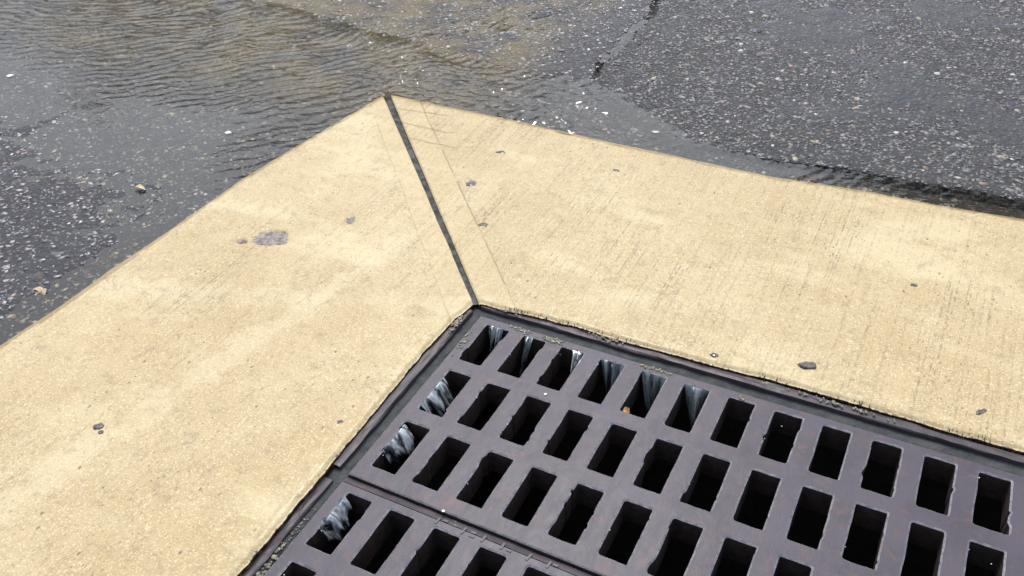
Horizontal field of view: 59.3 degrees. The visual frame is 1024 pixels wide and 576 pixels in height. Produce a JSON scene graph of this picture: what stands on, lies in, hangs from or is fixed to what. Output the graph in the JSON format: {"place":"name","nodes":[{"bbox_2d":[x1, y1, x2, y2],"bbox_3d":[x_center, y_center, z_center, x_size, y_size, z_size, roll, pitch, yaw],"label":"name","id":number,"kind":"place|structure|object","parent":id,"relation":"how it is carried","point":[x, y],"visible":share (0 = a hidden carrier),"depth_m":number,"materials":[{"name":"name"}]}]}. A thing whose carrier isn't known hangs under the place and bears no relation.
{"place":"outdoors","nodes":[
{"label":"outdoors","id":0,"kind":"place"},
{"bbox_2d":[0,96,472,575],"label":"concrete slab","id":1,"kind":"structure","parent":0,"point":[210,372],"depth_m":1.25,"materials":[{"name":"beige concrete"}]},
{"bbox_2d":[93,423,103,429],"bbox_3d":[-0.531,0.177,1.157,0.014,0.003,0.013,1,37,5],"label":"pebble","id":2,"kind":"object","parent":1,"relation":"on","point":[99,426],"visible":1,"depth_m":1.16,"materials":[{"name":"grey stone"}]},
{"bbox_2d":[0,0,1023,344],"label":"asphalt road","id":3,"kind":"structure","parent":0,"point":[100,120],"depth_m":1.94,"materials":[{"name":"grey asphalt"}]},
{"bbox_2d":[34,286,46,294],"bbox_3d":[-0.725,0.002,1.389,0.028,0.008,0.014,16,41,23],"label":"leaf","id":4,"kind":"object","parent":3,"relation":"on","point":[41,289],"visible":1,"depth_m":1.39,"materials":[{"name":"beige plant"}]},
{"bbox_2d":[6,0,613,118],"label":"water","id":5,"kind":"structure","parent":3,"relation":"on","point":[309,52],"depth_m":2.06,"materials":[{"name":"liquid"}]},
{"bbox_2d":[584,0,1023,210],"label":"asphalt patch","id":6,"kind":"object","parent":3,"relation":"on","point":[691,116],"visible":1,"depth_m":1.82,"materials":[{"name":"grey asphalt"}]},
{"bbox_2d":[384,95,1023,455],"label":"concrete slab","id":7,"kind":"structure","parent":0,"point":[774,280],"depth_m":1.38,"materials":[{"name":"beige concrete"}]},
{"bbox_2d":[466,182,475,185],"bbox_3d":[-0.073,-0.185,1.603,0.017,0.002,0.014,-8,37,-7],"label":"pebble","id":8,"kind":"object","parent":7,"relation":"on","point":[470,184],"visible":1,"depth_m":1.60,"materials":[{"name":"grey stone"}]},
{"bbox_2d":[798,361,815,368],"bbox_3d":[0.394,0.103,1.200,0.024,0.006,0.015,-1,37,3],"label":"pebble","id":9,"kind":"object","parent":7,"relation":"on","point":[807,365],"visible":1,"depth_m":1.20,"materials":[{"name":"grey stone"}]},
{"bbox_2d":[976,409,986,414],"bbox_3d":[0.583,0.154,1.120,0.017,0.002,0.008,-17,39,-18],"label":"pebble","id":10,"kind":"object","parent":7,"relation":"on","point":[980,411],"visible":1,"depth_m":1.12,"materials":[{"name":"grey stone"}]},
{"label":"concrete surround","id":11,"kind":"structure","parent":0,"visible":0},
{"bbox_2d":[242,306,1023,575],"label":"grate frame","id":12,"kind":"object","parent":11,"relation":"in","point":[410,385],"visible":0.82,"depth_m":1.17,"materials":[{"name":"metal"}]},
{"bbox_2d":[256,508,315,575],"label":"silt clump","id":13,"kind":"object","parent":12,"relation":"on","point":[273,557],"visible":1,"depth_m":1.01,"materials":[{"name":"beige soil"}]},
{"bbox_2d":[264,477,592,575],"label":"drain grate","id":14,"kind":"object","parent":12,"relation":"in","point":[470,549],"visible":0.99,"depth_m":1.02,"materials":[{"name":"metal"}]},
{"bbox_2d":[321,497,351,540],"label":"water stream","id":15,"kind":"structure","parent":14,"relation":"in","point":[340,516],"depth_m":1.06,"materials":[{"name":"grey liquid"}]},
{"bbox_2d":[442,311,468,340],"bbox_3d":[-0.083,0.058,1.311,0.017,0.012,0.091,16,41,23],"label":"silt clump","id":16,"kind":"object","parent":12,"relation":"on","point":[456,323],"visible":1,"depth_m":1.31,"materials":[{"name":"beige soil"}]},
{"bbox_2d":[588,332,623,343],"bbox_3d":[0.133,0.070,1.271,0.055,0.002,0.012,16,41,23],"label":"silt clump","id":17,"kind":"object","parent":12,"relation":"on","point":[603,337],"visible":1,"depth_m":1.27,"materials":[{"name":"beige soil"}]},
{"bbox_2d":[349,316,1023,575],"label":"drain grate","id":18,"kind":"object","parent":12,"relation":"in","point":[898,519],"visible":0.98,"depth_m":1.08,"materials":[{"name":"metal"}]},
{"bbox_2d":[383,425,413,460],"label":"water stream","id":19,"kind":"structure","parent":18,"relation":"in","point":[406,436],"depth_m":1.15,"materials":[{"name":"grey liquid"}]},
{"bbox_2d":[423,379,452,415],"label":"water stream","id":20,"kind":"structure","parent":18,"relation":"in","point":[435,398],"depth_m":1.21,"materials":[{"name":"grey liquid"}]},
{"bbox_2d":[451,328,475,355],"bbox_3d":[-0.067,0.077,1.282,0.015,0.002,0.069,16,41,23],"label":"silt clump","id":21,"kind":"object","parent":18,"relation":"on","point":[464,341],"visible":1,"depth_m":1.28,"materials":[{"name":"beige soil"}]},
{"bbox_2d":[490,326,499,352],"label":"water stream","id":22,"kind":"structure","parent":18,"relation":"attached to","point":[492,345],"depth_m":1.30,"materials":[{"name":"grey liquid"}]},
{"bbox_2d":[509,325,531,333],"bbox_3d":[0.008,0.059,1.300,0.046,0.001,0.012,19,42,26],"label":"silt clump","id":23,"kind":"object","parent":18,"relation":"on","point":[523,330],"visible":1,"depth_m":1.30,"materials":[{"name":"beige soil"}]},
{"bbox_2d":[520,337,531,375],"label":"water stream","id":24,"kind":"structure","parent":18,"relation":"attached to","point":[524,359],"depth_m":1.28,"materials":[{"name":"grey liquid"}]},
{"bbox_2d":[542,335,566,346],"bbox_3d":[0.056,0.073,1.279,0.051,0.002,0.014,16,41,23],"label":"silt clump","id":25,"kind":"object","parent":18,"relation":"on","point":[551,340],"visible":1,"depth_m":1.28,"materials":[{"name":"beige soil"}]},
{"bbox_2d":[570,351,580,373],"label":"water stream","id":26,"kind":"structure","parent":18,"relation":"on","point":[573,366],"depth_m":1.25,"materials":[{"name":"grey liquid"}]},
{"bbox_2d":[602,359,621,394],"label":"water stream","id":27,"kind":"structure","parent":18,"relation":"attached to","point":[607,383],"depth_m":1.24,"materials":[{"name":"grey liquid"}]},
{"bbox_2d":[623,407,629,413],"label":"leaf","id":28,"kind":"object","parent":18,"relation":"on","point":[626,409],"visible":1,"depth_m":1.17,"materials":[{"name":"orange plant"}]},
{"bbox_2d":[633,362,671,374],"bbox_3d":[0.191,0.109,1.222,0.056,0.002,0.010,16,41,23],"label":"silt clump","id":29,"kind":"object","parent":18,"relation":"on","point":[653,368],"visible":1,"depth_m":1.22,"materials":[{"name":"beige soil"}]},
{"bbox_2d":[643,382,662,407],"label":"water stream","id":30,"kind":"structure","parent":18,"relation":"in","point":[656,394],"depth_m":1.22,"materials":[{"name":"grey liquid"}]},
{"bbox_2d":[685,387,704,431],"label":"water stream","id":31,"kind":"structure","parent":18,"relation":"attached to","point":[691,417],"depth_m":1.19,"materials":[{"name":"grey liquid"}]},
{"bbox_2d":[755,379,895,421],"bbox_3d":[0.400,0.143,1.156,0.178,0.002,0.009,16,41,23],"label":"silt clump","id":32,"kind":"object","parent":12,"relation":"on","point":[833,402],"visible":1,"depth_m":1.15,"materials":[{"name":"beige soil"}]},
{"bbox_2d":[322,344,1001,575],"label":"drain pit","id":33,"kind":"object","parent":11,"relation":"in","point":[807,529],"depth_m":1.28,"materials":[{"name":"black"}]}
]}

